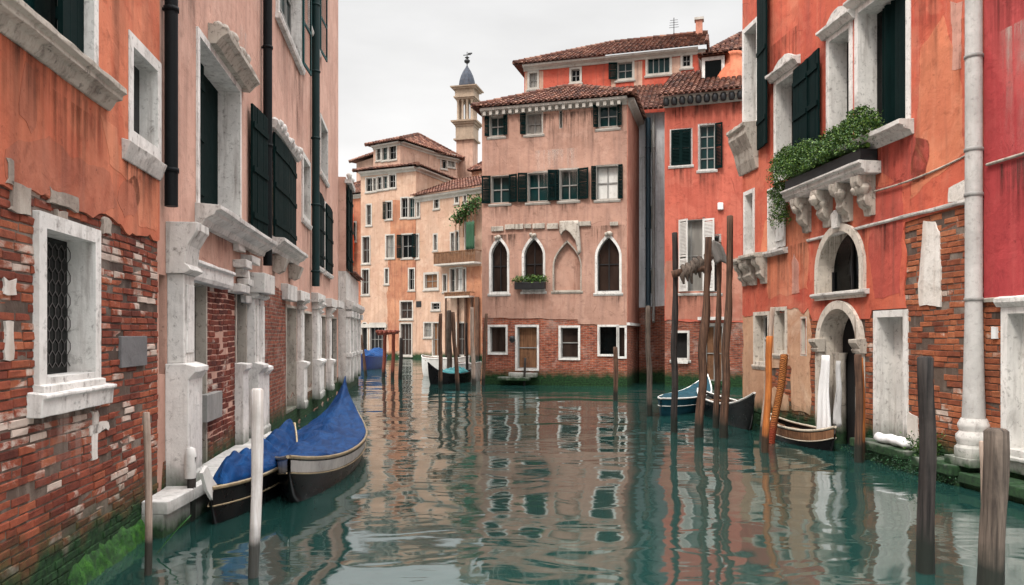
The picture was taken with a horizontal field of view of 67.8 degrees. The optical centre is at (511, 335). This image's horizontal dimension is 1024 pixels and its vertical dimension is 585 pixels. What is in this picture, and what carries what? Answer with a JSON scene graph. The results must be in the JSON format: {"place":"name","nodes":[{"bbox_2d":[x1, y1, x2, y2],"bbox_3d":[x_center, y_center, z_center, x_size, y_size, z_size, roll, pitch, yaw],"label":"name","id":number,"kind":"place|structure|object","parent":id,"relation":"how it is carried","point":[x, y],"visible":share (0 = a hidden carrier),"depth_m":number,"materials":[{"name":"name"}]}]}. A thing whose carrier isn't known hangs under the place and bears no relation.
{"place":"outdoors","nodes":[
{"label":"outdoors","id":0,"kind":"place"},
{"bbox_2d":[338,0,741,181],"label":"sky","id":1,"kind":"structure","parent":0,"point":[399,61],"materials":[{"name":"white"}]},
{"bbox_2d":[86,358,1023,584],"bbox_3d":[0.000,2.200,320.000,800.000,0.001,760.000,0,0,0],"label":"canal water","id":2,"kind":"structure","parent":0,"point":[468,483],"depth_m":9.51,"materials":[{"name":"liquid"}]},
{"bbox_2d":[0,0,166,584],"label":"terracotta house","id":3,"kind":"structure","parent":2,"relation":"on","point":[83,166],"depth_m":6.74,"materials":[{"name":"red brick"}]},
{"bbox_2d":[0,0,126,110],"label":"window","id":4,"kind":"structure","parent":3,"relation":"in","point":[63,35],"depth_m":6.47,"materials":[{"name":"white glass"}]},
{"bbox_2d":[26,210,116,418],"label":"window","id":5,"kind":"structure","parent":3,"relation":"in","point":[67,377],"depth_m":6.75,"materials":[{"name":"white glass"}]},
{"bbox_2d":[122,29,166,180],"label":"window","id":6,"kind":"structure","parent":3,"relation":"in","point":[142,149],"depth_m":8.57,"materials":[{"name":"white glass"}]},
{"bbox_2d":[68,518,144,584],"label":"water weed","id":7,"kind":"object","parent":2,"relation":"in","point":[117,548],"visible":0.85,"depth_m":7.25,"materials":[{"name":"plant"}]},
{"bbox_2d":[143,412,151,575],"bbox_3d":[-3.342,2.053,6.986,0.083,2.697,0.088,0,0,-20],"label":"mooring pole","id":8,"kind":"object","parent":2,"relation":"in","point":[148,490],"visible":0.96,"depth_m":6.96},
{"bbox_2d":[184,447,195,521],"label":"mooring pole","id":9,"kind":"object","parent":2,"relation":"in","point":[190,464],"visible":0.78,"depth_m":8.98,"materials":[{"name":"white paint"}]},
{"bbox_2d":[141,432,270,537],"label":"walkway","id":10,"kind":"structure","parent":2,"relation":"on","point":[170,509],"depth_m":8.70,"materials":[{"name":"stone"}]},
{"bbox_2d":[199,419,297,523],"bbox_3d":[-3.516,1.947,10.482,0.727,1.207,4.064,0,0,-2],"label":"gondola","id":11,"kind":"object","parent":2,"relation":"on","point":[227,488],"visible":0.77,"depth_m":9.40,"materials":[{"name":"fabric"}]},
{"bbox_2d":[157,0,344,491],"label":"dusty pink house","id":12,"kind":"structure","parent":2,"relation":"on","point":[247,270],"depth_m":12.89,"materials":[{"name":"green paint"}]},
{"bbox_2d":[194,283,206,464],"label":"doorway","id":13,"kind":"structure","parent":12,"relation":"in","point":[200,291],"depth_m":10.75,"materials":[{"name":"stone"}]},
{"bbox_2d":[195,21,276,255],"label":"window","id":14,"kind":"structure","parent":12,"relation":"in","point":[224,70],"depth_m":12.57,"materials":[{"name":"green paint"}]},
{"bbox_2d":[234,294,246,362],"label":"window","id":15,"kind":"structure","parent":12,"relation":"in","point":[240,311],"depth_m":13.29,"materials":[{"name":"stone"}]},
{"bbox_2d":[272,117,307,280],"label":"window","id":16,"kind":"structure","parent":12,"relation":"in","point":[285,153],"depth_m":16.52,"materials":[{"name":"black wood"}]},
{"bbox_2d":[285,304,296,413],"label":"doorway","id":17,"kind":"structure","parent":12,"relation":"in","point":[290,311],"depth_m":18.89,"materials":[{"name":"stone"}]},
{"bbox_2d":[275,0,311,75],"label":"window","id":18,"kind":"structure","parent":12,"relation":"in","point":[290,17],"depth_m":19.59,"materials":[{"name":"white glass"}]},
{"bbox_2d":[301,151,312,229],"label":"window","id":19,"kind":"structure","parent":12,"relation":"in","point":[305,163],"depth_m":21.29,"materials":[{"name":"white glass"}]},
{"bbox_2d":[304,310,311,391],"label":"window","id":20,"kind":"structure","parent":12,"relation":"in","point":[307,315],"depth_m":21.79,"materials":[{"name":"white stone"}]},
{"bbox_2d":[307,0,327,61],"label":"window","id":21,"kind":"structure","parent":12,"relation":"in","point":[321,18],"depth_m":23.73,"materials":[{"name":"teal wood"}]},
{"bbox_2d":[320,192,324,273],"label":"window","id":22,"kind":"structure","parent":12,"relation":"in","point":[322,209],"depth_m":23.48,"materials":[{"name":"black glass"}]},
{"bbox_2d":[321,314,325,388],"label":"doorway","id":23,"kind":"structure","parent":12,"relation":"in","point":[323,317],"depth_m":25.10,"materials":[{"name":"white stone"}]},
{"bbox_2d":[320,113,329,187],"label":"window","id":24,"kind":"structure","parent":12,"relation":"in","point":[323,128],"depth_m":25.58,"materials":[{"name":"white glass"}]},
{"bbox_2d":[324,201,333,278],"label":"window","id":25,"kind":"structure","parent":12,"relation":"in","point":[328,214],"depth_m":25.43,"materials":[{"name":"black glass"}]},
{"bbox_2d":[331,317,336,382],"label":"doorway","id":26,"kind":"structure","parent":12,"relation":"in","point":[334,320],"depth_m":28.59,"materials":[{"name":"stone"}]},
{"bbox_2d":[248,388,263,578],"bbox_3d":[-2.329,1.942,6.916,0.154,2.918,0.119,0,0,14],"label":"mooring pole","id":27,"kind":"object","parent":2,"relation":"in","point":[257,428],"visible":1,"depth_m":6.88,"materials":[{"name":"wood"}]},
{"bbox_2d":[275,376,367,502],"bbox_3d":[-3.251,1.719,13.251,1.407,1.662,7.169,0,0,-7],"label":"gondola","id":28,"kind":"object","parent":2,"relation":"on","point":[325,451],"visible":0.89,"depth_m":11.51,"materials":[{"name":"fabric"}]},
{"bbox_2d":[338,173,364,391],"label":"stone house","id":29,"kind":"structure","parent":2,"relation":"on","point":[350,318],"depth_m":29.66,"materials":[{"name":"beige stone"}]},
{"bbox_2d":[353,180,360,314],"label":"russet house","id":30,"kind":"structure","parent":2,"relation":"on","point":[357,225],"depth_m":80.26,"materials":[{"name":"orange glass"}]},
{"bbox_2d":[361,347,386,369],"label":"workboat","id":31,"kind":"object","parent":2,"relation":"on","point":[374,358],"visible":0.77,"depth_m":49.13,"materials":[{"name":"fabric"}]},
{"bbox_2d":[398,338,402,378],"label":"mooring pole","id":32,"kind":"object","parent":2,"relation":"in","point":[400,358],"visible":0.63,"depth_m":37.86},
{"bbox_2d":[352,162,459,357],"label":"corner house","id":33,"kind":"structure","parent":2,"relation":"on","point":[388,251],"depth_m":73.27,"materials":[{"name":"beige paint"}]},
{"bbox_2d":[360,268,369,295],"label":"window","id":34,"kind":"structure","parent":33,"relation":"in","point":[365,272],"depth_m":74.44,"materials":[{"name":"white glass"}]},
{"bbox_2d":[360,235,370,264],"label":"window","id":35,"kind":"structure","parent":33,"relation":"in","point":[365,240],"depth_m":74.42,"materials":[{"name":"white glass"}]},
{"bbox_2d":[369,322,385,349],"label":"window","id":36,"kind":"structure","parent":33,"relation":"in","point":[375,341],"depth_m":74.04,"materials":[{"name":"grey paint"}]},
{"bbox_2d":[383,200,392,220],"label":"window","id":37,"kind":"structure","parent":33,"relation":"in","point":[388,208],"depth_m":73.29,"materials":[{"name":"clear glass"}]},
{"bbox_2d":[384,234,394,259],"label":"window","id":38,"kind":"structure","parent":33,"relation":"in","point":[388,237],"depth_m":73.31,"materials":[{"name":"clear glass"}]},
{"bbox_2d":[399,196,408,219],"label":"window","id":39,"kind":"structure","parent":33,"relation":"in","point":[403,200],"depth_m":72.66,"materials":[{"name":"clear glass"}]},
{"bbox_2d":[399,322,412,356],"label":"window","id":40,"kind":"structure","parent":33,"relation":"in","point":[406,328],"depth_m":72.63,"materials":[{"name":"white glass"}]},
{"bbox_2d":[397,233,415,259],"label":"window","id":41,"kind":"structure","parent":33,"relation":"in","point":[407,242],"depth_m":72.56,"materials":[{"name":"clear glass"}]},
{"bbox_2d":[399,300,413,320],"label":"window","id":42,"kind":"structure","parent":33,"relation":"in","point":[404,305],"depth_m":72.58,"materials":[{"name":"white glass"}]},
{"bbox_2d":[407,267,415,291],"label":"window","id":43,"kind":"structure","parent":33,"relation":"in","point":[411,271],"depth_m":72.35,"materials":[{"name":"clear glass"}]},
{"bbox_2d":[348,145,464,193],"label":"pale gabled house","id":44,"kind":"structure","parent":2,"relation":"on","point":[448,168],"depth_m":84.61,"materials":[{"name":"paint"}]},
{"bbox_2d":[364,132,461,178],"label":"attic house","id":45,"kind":"structure","parent":2,"relation":"on","point":[398,150],"depth_m":79.84,"materials":[{"name":"beige paint"}]},
{"bbox_2d":[438,313,442,388],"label":"mooring pole","id":46,"kind":"object","parent":2,"relation":"in","point":[440,372],"visible":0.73,"depth_m":31.36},
{"bbox_2d":[421,355,469,375],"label":"white boat","id":47,"kind":"object","parent":2,"relation":"on","point":[433,361],"visible":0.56,"depth_m":40.09,"materials":[{"name":"paint"}]},
{"bbox_2d":[410,175,481,359],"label":"building","id":48,"kind":"structure","parent":2,"relation":"on","point":[448,270],"depth_m":69.52,"materials":[{"name":"beige paint"}]},
{"bbox_2d":[422,272,438,291],"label":"window","id":49,"kind":"structure","parent":48,"relation":"in","point":[430,279],"depth_m":70.89,"materials":[{"name":"stone"}]},
{"bbox_2d":[432,322,438,356],"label":"window","id":50,"kind":"structure","parent":48,"relation":"in","point":[434,324],"depth_m":70.64,"materials":[{"name":"stone"}]},
{"bbox_2d":[449,267,455,291],"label":"window","id":51,"kind":"structure","parent":48,"relation":"in","point":[452,271],"depth_m":69.32,"materials":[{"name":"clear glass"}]},
{"bbox_2d":[455,267,463,291],"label":"window","id":52,"kind":"structure","parent":48,"relation":"in","point":[459,279],"depth_m":68.80,"materials":[{"name":"white paint"}]},
{"bbox_2d":[456,322,463,356],"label":"window","id":53,"kind":"structure","parent":48,"relation":"in","point":[461,324],"depth_m":68.80,"materials":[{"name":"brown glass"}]},
{"bbox_2d":[448,193,481,225],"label":"climbing plant","id":54,"kind":"object","parent":48,"relation":"attached to","point":[470,206],"visible":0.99,"depth_m":66.75,"materials":[{"name":"green plant"}]},
{"bbox_2d":[466,221,473,248],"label":"green awning","id":55,"kind":"object","parent":48,"relation":"hanging from","point":[469,235],"visible":1,"depth_m":66.45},
{"bbox_2d":[427,362,470,383],"bbox_3d":[-2.828,1.875,35.099,0.946,1.349,2.907,0,0,40],"label":"gondola","id":56,"kind":"object","parent":2,"relation":"on","point":[449,375],"visible":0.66,"depth_m":34.52,"materials":[{"name":"black paint"}]},
{"bbox_2d":[446,310,451,368],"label":"mooring pole","id":57,"kind":"object","parent":2,"relation":"in","point":[448,344],"visible":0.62,"depth_m":36.56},
{"bbox_2d":[451,312,459,390],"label":"mooring pole","id":58,"kind":"object","parent":2,"relation":"in","point":[455,354],"visible":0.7,"depth_m":30.07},
{"bbox_2d":[450,53,483,189],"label":"bell tower","id":59,"kind":"structure","parent":2,"relation":"on","point":[468,90],"depth_m":86.28,"materials":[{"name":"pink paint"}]},
{"bbox_2d":[458,361,481,380],"bbox_3d":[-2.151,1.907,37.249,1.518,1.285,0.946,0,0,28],"label":"white boat","id":60,"kind":"object","parent":2,"relation":"on","point":[478,369],"visible":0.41,"depth_m":36.83,"materials":[{"name":"paint"}]},
{"bbox_2d":[470,307,475,385],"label":"mooring pole","id":61,"kind":"object","parent":2,"relation":"in","point":[473,368],"visible":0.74,"depth_m":33.26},
{"bbox_2d":[481,313,487,385],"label":"mooring pole","id":62,"kind":"object","parent":2,"relation":"in","point":[484,351],"visible":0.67,"depth_m":33.27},
{"bbox_2d":[470,83,646,386],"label":"rose palazzo","id":63,"kind":"structure","parent":2,"relation":"on","point":[560,186],"depth_m":33.30,"materials":[{"name":"pink paint"}]},
{"bbox_2d":[485,114,506,139],"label":"window","id":64,"kind":"structure","parent":63,"relation":"in","point":[495,125],"depth_m":34.07,"materials":[{"name":"teal glass"}]},
{"bbox_2d":[488,325,507,354],"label":"window","id":65,"kind":"structure","parent":63,"relation":"in","point":[497,334],"depth_m":34.16,"materials":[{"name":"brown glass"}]},
{"bbox_2d":[487,238,510,295],"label":"window","id":66,"kind":"structure","parent":63,"relation":"in","point":[499,251],"depth_m":34.17,"materials":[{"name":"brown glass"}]},
{"bbox_2d":[482,174,516,206],"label":"window","id":67,"kind":"structure","parent":63,"relation":"in","point":[499,187],"depth_m":34.05,"materials":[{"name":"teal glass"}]},
{"bbox_2d":[515,325,538,370],"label":"door","id":68,"kind":"structure","parent":63,"relation":"in","point":[526,336],"depth_m":33.78,"materials":[{"name":"brown wood"}]},
{"bbox_2d":[510,271,549,289],"bbox_3d":[0.804,-2.417,33.390,1.823,0.805,0.662,0,0,16],"label":"window box","id":69,"kind":"object","parent":63,"relation":"attached to","point":[540,283],"visible":1,"depth_m":33.25,"materials":[{"name":"black metal"}]},
{"bbox_2d":[520,112,543,137],"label":"window","id":70,"kind":"structure","parent":63,"relation":"in","point":[534,120],"depth_m":33.66,"materials":[{"name":"grey glass"}]},
{"bbox_2d":[520,237,546,293],"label":"window","id":71,"kind":"structure","parent":63,"relation":"in","point":[533,253],"depth_m":33.73,"materials":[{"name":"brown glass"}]},
{"bbox_2d":[518,170,556,204],"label":"window","id":72,"kind":"structure","parent":63,"relation":"in","point":[537,182],"depth_m":33.60,"materials":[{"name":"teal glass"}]},
{"bbox_2d":[551,241,582,293],"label":"window","id":73,"kind":"structure","parent":63,"relation":"in","point":[567,266],"depth_m":33.24,"materials":[{"name":"paint"}]},
{"bbox_2d":[548,167,587,203],"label":"window","id":74,"kind":"structure","parent":63,"relation":"in","point":[569,186],"depth_m":33.16,"materials":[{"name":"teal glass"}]},
{"bbox_2d":[558,325,579,359],"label":"window","id":75,"kind":"structure","parent":63,"relation":"in","point":[568,335],"depth_m":33.23,"materials":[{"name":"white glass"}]},
{"bbox_2d":[591,164,622,202],"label":"window","id":76,"kind":"structure","parent":63,"relation":"in","point":[606,186],"depth_m":32.75,"materials":[{"name":"white paint"}]},
{"bbox_2d":[593,102,621,131],"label":"window","id":77,"kind":"structure","parent":63,"relation":"in","point":[607,116],"depth_m":32.74,"materials":[{"name":"teal glass"}]},
{"bbox_2d":[593,236,622,295],"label":"window","id":78,"kind":"structure","parent":63,"relation":"in","point":[608,256],"depth_m":32.81,"materials":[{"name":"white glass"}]},
{"bbox_2d":[597,325,618,355],"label":"window","id":79,"kind":"structure","parent":63,"relation":"in","point":[606,334],"depth_m":32.78,"materials":[{"name":"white glass"}]},
{"bbox_2d":[616,325,626,358],"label":"window","id":80,"kind":"structure","parent":63,"relation":"in","point":[622,328],"depth_m":32.62,"materials":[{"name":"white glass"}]},
{"bbox_2d":[512,16,709,112],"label":"scarlet house","id":81,"kind":"structure","parent":2,"relation":"on","point":[591,64],"depth_m":43.77,"materials":[{"name":"orange paint"}]},
{"bbox_2d":[526,70,539,91],"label":"window","id":82,"kind":"structure","parent":81,"relation":"in","point":[532,76],"depth_m":44.90,"materials":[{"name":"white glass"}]},
{"bbox_2d":[569,66,582,83],"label":"window","id":83,"kind":"structure","parent":81,"relation":"in","point":[575,73],"depth_m":44.19,"materials":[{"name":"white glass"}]},
{"bbox_2d":[609,61,635,82],"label":"window","id":84,"kind":"structure","parent":81,"relation":"in","point":[624,71],"depth_m":43.40,"materials":[{"name":"teal glass"}]},
{"bbox_2d":[644,57,671,77],"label":"window","id":85,"kind":"structure","parent":81,"relation":"in","point":[660,67],"depth_m":42.93,"materials":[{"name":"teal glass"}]},
{"bbox_2d":[679,55,693,70],"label":"window","id":86,"kind":"structure","parent":81,"relation":"in","point":[686,62],"depth_m":42.41,"materials":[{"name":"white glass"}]},
{"bbox_2d":[613,347,617,400],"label":"mooring pole","id":87,"kind":"object","parent":2,"relation":"in","point":[615,382],"visible":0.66,"depth_m":25.52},
{"bbox_2d":[645,306,652,415],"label":"mooring pole","id":88,"kind":"object","parent":2,"relation":"in","point":[648,356],"visible":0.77,"depth_m":20.74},
{"bbox_2d":[621,83,701,381],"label":"grey gap house","id":89,"kind":"structure","parent":2,"relation":"on","point":[651,211],"depth_m":35.89,"materials":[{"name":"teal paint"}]},
{"bbox_2d":[671,232,677,432],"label":"mooring pole","id":90,"kind":"object","parent":2,"relation":"in","point":[674,369],"visible":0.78,"depth_m":17.14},
{"bbox_2d":[671,264,711,277],"bbox_3d":[3.976,-1.417,16.886,0.884,0.274,0.162,0,0,18],"label":"crossbeam","id":91,"kind":"object","parent":90,"relation":"attached to","point":[676,273],"visible":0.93,"depth_m":16.91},
{"bbox_2d":[680,253,713,283],"bbox_3d":[4.071,-1.499,16.819,0.752,0.748,0.216,0,0,0],"label":"rope bundle","id":92,"kind":"object","parent":91,"relation":"attached to","point":[688,269],"visible":0.75,"depth_m":16.78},
{"bbox_2d":[657,374,711,415],"bbox_3d":[5.166,1.899,22.602,1.197,1.303,4.625,0,0,30],"label":"teal boat","id":93,"kind":"object","parent":2,"relation":"on","point":[687,398],"visible":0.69,"depth_m":21.35,"materials":[{"name":"paint"}]},
{"bbox_2d":[657,50,742,386],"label":"coral house","id":94,"kind":"structure","parent":2,"relation":"on","point":[703,189],"depth_m":32.78,"materials":[{"name":"red paint"}]},
{"bbox_2d":[670,331,690,362],"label":"window","id":95,"kind":"structure","parent":94,"relation":"in","point":[683,337],"depth_m":33.17,"materials":[{"name":"stone"}]},
{"bbox_2d":[668,128,693,168],"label":"window","id":96,"kind":"structure","parent":94,"relation":"in","point":[681,141],"depth_m":32.90,"materials":[{"name":"green wood"}]},
{"bbox_2d":[677,217,713,295],"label":"window","id":97,"kind":"structure","parent":94,"relation":"in","point":[692,234],"depth_m":32.88,"materials":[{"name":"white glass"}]},
{"bbox_2d":[696,122,722,172],"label":"window","id":98,"kind":"structure","parent":94,"relation":"in","point":[707,143],"depth_m":32.75,"materials":[{"name":"teal glass"}]},
{"bbox_2d":[706,323,723,385],"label":"door","id":99,"kind":"structure","parent":94,"relation":"in","point":[710,341],"depth_m":32.80,"materials":[{"name":"brown wood"}]},
{"bbox_2d":[710,234,722,295],"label":"window","id":100,"kind":"structure","parent":94,"relation":"in","point":[717,238],"depth_m":32.70,"materials":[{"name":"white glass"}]},
{"bbox_2d":[694,237,711,437],"bbox_3d":[4.104,0.642,16.421,0.401,5.522,0.270,0,0,0],"label":"mooring pole","id":101,"kind":"object","parent":2,"relation":"in","point":[702,364],"visible":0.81,"depth_m":16.36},
{"bbox_2d":[713,241,721,427],"bbox_3d":[4.853,0.594,18.035,0.238,5.616,0.193,0,0,0],"label":"mooring pole","id":102,"kind":"object","parent":2,"relation":"in","point":[718,318],"visible":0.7,"depth_m":17.98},
{"bbox_2d":[712,240,725,264],"bbox_3d":[4.883,-1.844,17.868,0.593,0.784,0.171,0,0,0],"label":"hanging cloth","id":103,"kind":"object","parent":102,"relation":"hanging from","point":[718,253],"visible":0.72,"depth_m":17.83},
{"bbox_2d":[705,31,741,52],"bbox_3d":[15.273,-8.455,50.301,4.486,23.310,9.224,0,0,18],"label":"roof","id":104,"kind":"structure","parent":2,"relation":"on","point":[732,42],"depth_m":47.51,"materials":[{"name":"tile"}]},
{"bbox_2d":[719,215,732,437],"bbox_3d":[4.573,0.422,16.297,0.325,5.961,0.231,0,0,0],"label":"mooring pole","id":105,"kind":"object","parent":2,"relation":"in","point":[724,406],"visible":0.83,"depth_m":16.24,"materials":[{"name":"wood"}]},
{"bbox_2d":[697,388,755,429],"bbox_3d":[5.561,1.893,20.148,0.767,1.214,5.718,0,0,1],"label":"gondola","id":106,"kind":"object","parent":2,"relation":"on","point":[741,413],"visible":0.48,"depth_m":18.03,"materials":[{"name":"black paint"}]},
{"bbox_2d":[761,336,772,452],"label":"mooring pole","id":107,"kind":"object","parent":2,"relation":"in","point":[767,400],"visible":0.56,"depth_m":14.23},
{"bbox_2d":[759,307,774,441],"bbox_3d":[5.253,1.412,15.714,0.338,3.980,0.141,0,0,0],"label":"mooring pole","id":108,"kind":"object","parent":2,"relation":"in","point":[771,321],"visible":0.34,"depth_m":15.68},
{"bbox_2d":[769,354,787,443],"bbox_3d":[5.390,1.893,15.493,0.429,3.018,0.187,0,0,0],"label":"mooring pole","id":109,"kind":"object","parent":2,"relation":"in","point":[783,363],"visible":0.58,"depth_m":15.43,"materials":[{"name":"orange wood"}]},
{"bbox_2d":[770,413,836,450],"bbox_3d":[5.901,2.128,15.625,0.667,0.845,2.597,0,0,-8],"label":"rowing boat","id":110,"kind":"object","parent":2,"relation":"on","point":[799,434],"visible":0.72,"depth_m":14.99,"materials":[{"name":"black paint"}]},
{"bbox_2d":[726,0,989,467],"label":"tall red house","id":111,"kind":"structure","parent":2,"relation":"on","point":[872,255],"depth_m":13.92,"materials":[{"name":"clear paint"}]},
{"bbox_2d":[726,0,766,175],"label":"window","id":112,"kind":"structure","parent":111,"relation":"in","point":[745,140],"depth_m":18.81,"materials":[{"name":"white stone"}]},
{"bbox_2d":[743,188,754,254],"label":"window","id":113,"kind":"structure","parent":111,"relation":"in","point":[748,196],"depth_m":19.41,"materials":[{"name":"white stone"}]},
{"bbox_2d":[751,311,769,369],"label":"window","id":114,"kind":"structure","parent":111,"relation":"in","point":[760,320],"depth_m":18.85,"materials":[{"name":"white stone"}]},
{"bbox_2d":[762,184,787,256],"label":"window","id":115,"kind":"structure","parent":111,"relation":"in","point":[776,238],"depth_m":17.74,"materials":[{"name":"white stone"}]},
{"bbox_2d":[772,306,788,358],"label":"window","id":116,"kind":"structure","parent":111,"relation":"in","point":[780,319],"depth_m":17.72,"materials":[{"name":"white stone"}]},
{"bbox_2d":[765,48,819,181],"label":"window","id":117,"kind":"structure","parent":111,"relation":"in","point":[796,88],"depth_m":16.57,"materials":[{"name":"green glass"}]},
{"bbox_2d":[800,316,806,355],"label":"window","id":118,"kind":"structure","parent":111,"relation":"in","point":[803,320],"depth_m":16.53,"materials":[{"name":"beige stone"}]},
{"bbox_2d":[816,355,830,428],"bbox_3d":[6.247,1.259,15.191,0.193,1.721,0.469,0,0,-6],"label":"hanging cloth","id":119,"kind":"object","parent":111,"relation":"hanging from","point":[823,413],"visible":0.76,"depth_m":15.23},
{"bbox_2d":[765,104,884,228],"bbox_3d":[6.166,-3.285,15.338,0.791,1.857,3.916,0,0,-6],"label":"balcony hedge","id":120,"kind":"object","parent":111,"relation":"attached to","point":[822,151],"visible":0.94,"depth_m":15.02,"materials":[{"name":"green plant"}]},
{"bbox_2d":[815,6,854,140],"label":"window","id":121,"kind":"structure","parent":111,"relation":"in","point":[837,33],"depth_m":15.35,"materials":[{"name":"white stone"}]},
{"bbox_2d":[833,361,841,426],"bbox_3d":[6.326,1.144,14.822,0.164,1.291,0.139,0,0,20],"label":"hanging cloth","id":122,"kind":"object","parent":111,"relation":"hanging from","point":[837,421],"visible":0.98,"depth_m":14.78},
{"bbox_2d":[808,301,866,443],"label":"arched door","id":123,"kind":"structure","parent":111,"relation":"in","point":[840,335],"depth_m":15.44,"materials":[{"name":"beige stone"}]},
{"bbox_2d":[809,210,869,300],"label":"window","id":124,"kind":"structure","parent":111,"relation":"in","point":[840,268],"depth_m":15.28,"materials":[{"name":"white stone"}]},
{"bbox_2d":[839,0,913,151],"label":"window","id":125,"kind":"structure","parent":111,"relation":"in","point":[882,28],"depth_m":13.82,"materials":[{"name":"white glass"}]},
{"bbox_2d":[873,309,908,437],"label":"door","id":126,"kind":"structure","parent":111,"relation":"in","point":[890,327],"depth_m":13.75,"materials":[{"name":"white stone"}]},
{"bbox_2d":[854,354,862,462],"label":"mooring pole","id":127,"kind":"object","parent":2,"relation":"in","point":[858,409],"visible":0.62,"depth_m":13.12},
{"bbox_2d":[862,358,865,459],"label":"mooring pole","id":128,"kind":"object","parent":2,"relation":"in","point":[863,444],"visible":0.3,"depth_m":13.38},
{"bbox_2d":[850,437,918,470],"bbox_3d":[6.453,2.535,13.178,0.420,1.330,1.622,0,0,-6],"label":"stone ledge","id":129,"kind":"object","parent":2,"relation":"in","point":[880,448],"visible":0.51,"depth_m":12.88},
{"bbox_2d":[874,432,913,448],"bbox_3d":[6.473,1.783,12.949,0.210,0.184,0.977,0,0,-6],"label":"rolled tarpaulin","id":130,"kind":"object","parent":129,"relation":"on","point":[894,440],"visible":0.98,"depth_m":12.87,"materials":[{"name":"white fabric"}]},
{"bbox_2d":[841,444,956,486],"bbox_3d":[6.365,2.055,12.545,0.603,0.387,2.980,0,0,-6],"label":"water weed","id":131,"kind":"object","parent":129,"relation":"attached to","point":[899,464],"visible":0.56,"depth_m":12.34,"materials":[{"name":"green plant"}]},
{"bbox_2d":[900,431,945,455],"bbox_3d":[6.569,1.768,12.269,0.354,0.684,0.871,0,0,-6],"label":"ledge shrub","id":132,"kind":"object","parent":129,"relation":"on","point":[917,443],"visible":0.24,"depth_m":12.31,"materials":[{"name":"green plant"}]},
{"bbox_2d":[915,356,936,574],"bbox_3d":[3.824,1.799,7.046,0.186,3.207,0.170,0,0,31],"label":"mooring pole","id":133,"kind":"object","parent":2,"relation":"in","point":[925,542],"visible":0.96,"depth_m":6.99,"materials":[{"name":"wood"}]},
{"bbox_2d":[911,456,979,485],"bbox_3d":[6.588,2.549,11.568,0.515,1.302,0.927,0,0,-6],"label":"stone ledge","id":134,"kind":"object","parent":2,"relation":"in","point":[947,469],"visible":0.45,"depth_m":11.21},
{"bbox_2d":[976,427,1009,584],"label":"mooring pole","id":135,"kind":"object","parent":2,"relation":"in","point":[993,511],"visible":1,"depth_m":6.21,"materials":[{"name":"wood"}]},
{"bbox_2d":[983,0,1023,479],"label":"crimson house","id":136,"kind":"structure","parent":2,"relation":"on","point":[1004,179],"depth_m":10.69,"materials":[{"name":"red paint"}]},
{"bbox_2d":[958,471,1023,503],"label":"stone ledge","id":137,"kind":"object","parent":136,"relation":"attached to","point":[970,480],"visible":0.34,"depth_m":10.51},
{"bbox_2d":[993,295,1023,474],"label":"door frame","id":138,"kind":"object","parent":136,"relation":"in","point":[1012,307],"depth_m":10.63,"materials":[{"name":"white stone"}]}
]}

